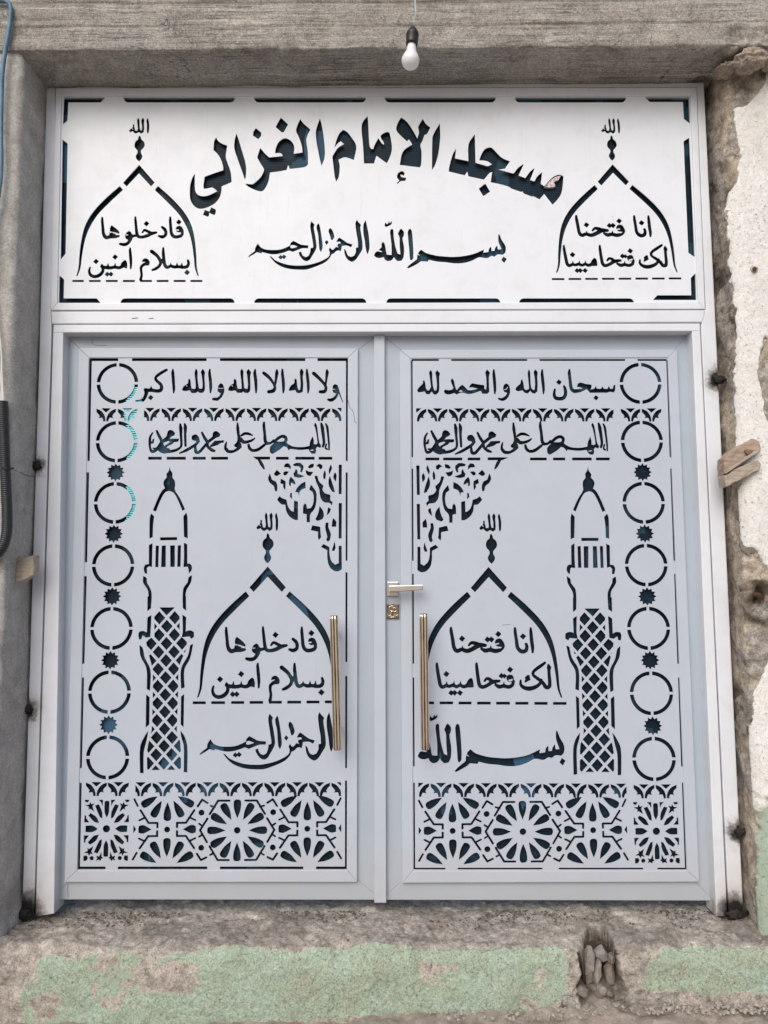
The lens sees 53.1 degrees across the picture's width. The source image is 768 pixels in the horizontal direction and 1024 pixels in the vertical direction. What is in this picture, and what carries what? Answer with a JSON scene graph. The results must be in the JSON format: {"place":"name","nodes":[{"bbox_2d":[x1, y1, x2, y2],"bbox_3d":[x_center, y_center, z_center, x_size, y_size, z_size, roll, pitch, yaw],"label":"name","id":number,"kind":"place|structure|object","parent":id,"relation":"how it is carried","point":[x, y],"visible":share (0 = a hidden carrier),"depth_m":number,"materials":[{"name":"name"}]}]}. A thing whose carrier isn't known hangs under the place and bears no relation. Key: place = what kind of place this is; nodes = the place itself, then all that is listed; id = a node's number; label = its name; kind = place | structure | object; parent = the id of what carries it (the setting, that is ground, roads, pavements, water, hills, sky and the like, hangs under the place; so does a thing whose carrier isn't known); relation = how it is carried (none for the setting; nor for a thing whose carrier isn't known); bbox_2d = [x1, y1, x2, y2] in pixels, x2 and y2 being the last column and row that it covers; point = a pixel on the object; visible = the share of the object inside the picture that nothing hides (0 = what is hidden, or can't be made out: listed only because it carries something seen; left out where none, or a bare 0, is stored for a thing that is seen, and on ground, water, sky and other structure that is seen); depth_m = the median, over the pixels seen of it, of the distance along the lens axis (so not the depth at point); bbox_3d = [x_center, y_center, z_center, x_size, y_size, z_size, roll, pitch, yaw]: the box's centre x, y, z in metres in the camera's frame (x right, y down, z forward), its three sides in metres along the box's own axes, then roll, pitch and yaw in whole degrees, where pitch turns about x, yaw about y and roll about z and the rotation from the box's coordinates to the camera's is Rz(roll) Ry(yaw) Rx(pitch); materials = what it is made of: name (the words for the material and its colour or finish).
{"place":"outdoors","nodes":[
{"label":"outdoors","id":0,"kind":"place"},
{"bbox_2d":[15,995,767,1023],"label":"ground","id":1,"kind":"structure","parent":0,"point":[627,1016],"depth_m":2.27,"materials":[{"name":"grey concrete"}]},
{"bbox_2d":[0,0,767,1023],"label":"building wall","id":2,"kind":"structure","parent":1,"relation":"on","point":[216,960],"depth_m":2.56,"materials":[{"name":"concrete"}]},
{"bbox_2d":[0,0,12,197],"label":"cable","id":3,"kind":"object","parent":2,"relation":"attached to","point":[7,39],"depth_m":2.54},
{"bbox_2d":[0,335,33,556],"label":"conduit pipe","id":4,"kind":"object","parent":2,"relation":"attached to","point":[6,468],"visible":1,"depth_m":2.43,"materials":[{"name":"black plastic"}]},
{"bbox_2d":[15,555,39,583],"bbox_3d":[-1.188,0.190,2.534,0.092,0.097,0.049,0,-5,0],"label":"wooden wedge","id":5,"kind":"object","parent":2,"relation":"attached to","point":[27,568],"visible":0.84,"depth_m":2.51,"materials":[{"name":"grey wood"}]},
{"bbox_2d":[19,909,742,940],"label":"sill crumbs","id":6,"kind":"object","parent":2,"relation":"on","point":[354,913],"visible":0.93,"depth_m":2.54,"materials":[{"name":"grey concrete"}]},
{"bbox_2d":[19,83,748,920],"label":"mosque gate","id":7,"kind":"structure","parent":2,"relation":"attached to","point":[379,529],"depth_m":2.67,"materials":[{"name":"white metal"}]},
{"bbox_2d":[60,336,373,899],"bbox_3d":[-0.569,0.330,2.625,1.110,1.936,0.134,0,-5,0],"label":"door leaf","id":8,"kind":"structure","parent":7,"relation":"in","point":[218,687],"depth_m":2.64,"materials":[{"name":"grey metal"}]},
{"bbox_2d":[385,335,709,899],"bbox_3d":[0.537,0.329,2.621,1.104,1.938,0.134,0,-5,0],"label":"door leaf","id":9,"kind":"structure","parent":7,"relation":"in","point":[544,726],"depth_m":2.63,"materials":[{"name":"grey metal"}]},
{"bbox_2d":[401,0,418,70],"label":"light bulb","id":10,"kind":"object","parent":2,"relation":"hanging from","point":[410,59],"visible":1,"depth_m":2.48,"materials":[{"name":"glass"}]},
{"bbox_2d":[576,983,587,997],"bbox_3d":[0.596,1.445,2.324,0.040,0.034,0.032,0,-5,0],"label":"rubble stone","id":11,"kind":"object","parent":2,"relation":"on","point":[582,990],"visible":0.94,"depth_m":2.31,"materials":[{"name":"stone"}]},
{"bbox_2d":[585,973,592,983],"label":"rubble stone","id":12,"kind":"object","parent":2,"relation":"on","point":[589,978],"visible":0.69,"depth_m":2.35,"materials":[{"name":"grey stone"}]},
{"bbox_2d":[584,945,594,974],"bbox_3d":[0.631,1.379,2.362,0.031,0.086,0.053,0,-5,0],"label":"rubble stone","id":13,"kind":"object","parent":12,"relation":"on","point":[589,958],"visible":1,"depth_m":2.35,"materials":[{"name":"grey stone"}]},
{"bbox_2d":[592,958,601,984],"bbox_3d":[0.653,1.408,2.360,0.034,0.075,0.038,0,-5,0],"label":"rubble stone","id":14,"kind":"object","parent":2,"relation":"on","point":[597,974],"visible":0.92,"depth_m":2.35,"materials":[{"name":"grey stone"}]},
{"bbox_2d":[593,944,607,961],"bbox_3d":[0.667,1.364,2.373,0.043,0.046,0.043,0,-5,0],"label":"rubble stone","id":15,"kind":"object","parent":14,"relation":"on","point":[600,952],"visible":0.94,"depth_m":2.36,"materials":[{"name":"grey stone"}]},
{"bbox_2d":[603,962,614,984],"bbox_3d":[0.692,1.416,2.363,0.032,0.055,0.042,0,-5,0],"label":"rubble stone","id":16,"kind":"object","parent":2,"relation":"on","point":[609,974],"visible":1,"depth_m":2.35,"materials":[{"name":"stone"}]},
{"bbox_2d":[607,952,614,964],"bbox_3d":[0.699,1.373,2.366,0.024,0.031,0.033,0,-5,0],"label":"rubble stone","id":17,"kind":"object","parent":16,"relation":"on","point":[610,958],"visible":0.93,"depth_m":2.35,"materials":[{"name":"grey stone"}]},
{"bbox_2d":[717,438,760,476],"bbox_3d":[1.174,-0.180,2.544,0.123,0.121,0.075,0,-5,0],"label":"wooden wedge","id":18,"kind":"object","parent":2,"relation":"attached to","point":[733,458],"visible":0.98,"depth_m":2.52,"materials":[{"name":"brown wood"}]},
{"bbox_2d":[718,460,760,487],"bbox_3d":[1.172,-0.124,2.536,0.122,0.090,0.059,0,-5,0],"label":"wooden wedge","id":19,"kind":"object","parent":2,"relation":"attached to","point":[735,475],"visible":0.95,"depth_m":2.51,"materials":[{"name":"grey wood"}]},
{"bbox_2d":[750,266,757,272],"bbox_3d":[1.245,-0.814,2.589,0.028,0.026,0.038,0,-5,0],"label":"bolt","id":20,"kind":"object","parent":2,"relation":"attached to","point":[753,269],"depth_m":2.58,"materials":[{"name":"metal"}]},
{"bbox_2d":[753,591,764,600],"bbox_3d":[1.214,0.271,2.536,0.024,0.043,0.086,1,-5,-19],"label":"steel bar stub","id":21,"kind":"object","parent":2,"relation":"attached to","point":[758,596],"visible":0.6,"depth_m":2.50,"materials":[{"name":"metal"}]},
{"bbox_2d":[588,1003,596,1012],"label":"rubble stone","id":22,"kind":"object","parent":1,"relation":"on","point":[593,1007],"visible":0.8,"depth_m":2.28,"materials":[{"name":"grey stone"}]},
{"bbox_2d":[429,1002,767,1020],"bbox_3d":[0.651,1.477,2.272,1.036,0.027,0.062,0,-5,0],"label":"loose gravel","id":23,"kind":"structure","parent":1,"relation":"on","point":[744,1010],"depth_m":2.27,"materials":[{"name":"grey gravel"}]},
{"bbox_2d":[597,984,607,994],"bbox_3d":[0.660,1.442,2.324,0.032,0.024,0.028,0,-5,0],"label":"rubble stone","id":24,"kind":"object","parent":1,"relation":"on","point":[602,990],"visible":1,"depth_m":2.31,"materials":[{"name":"grey stone"}]},
{"bbox_2d":[613,990,621,1000],"bbox_3d":[0.713,1.461,2.322,0.044,0.030,0.031,0,-5,0],"label":"rubble stone","id":25,"kind":"object","parent":1,"relation":"on","point":[617,995],"visible":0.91,"depth_m":2.31,"materials":[{"name":"grey stone"}]}
]}

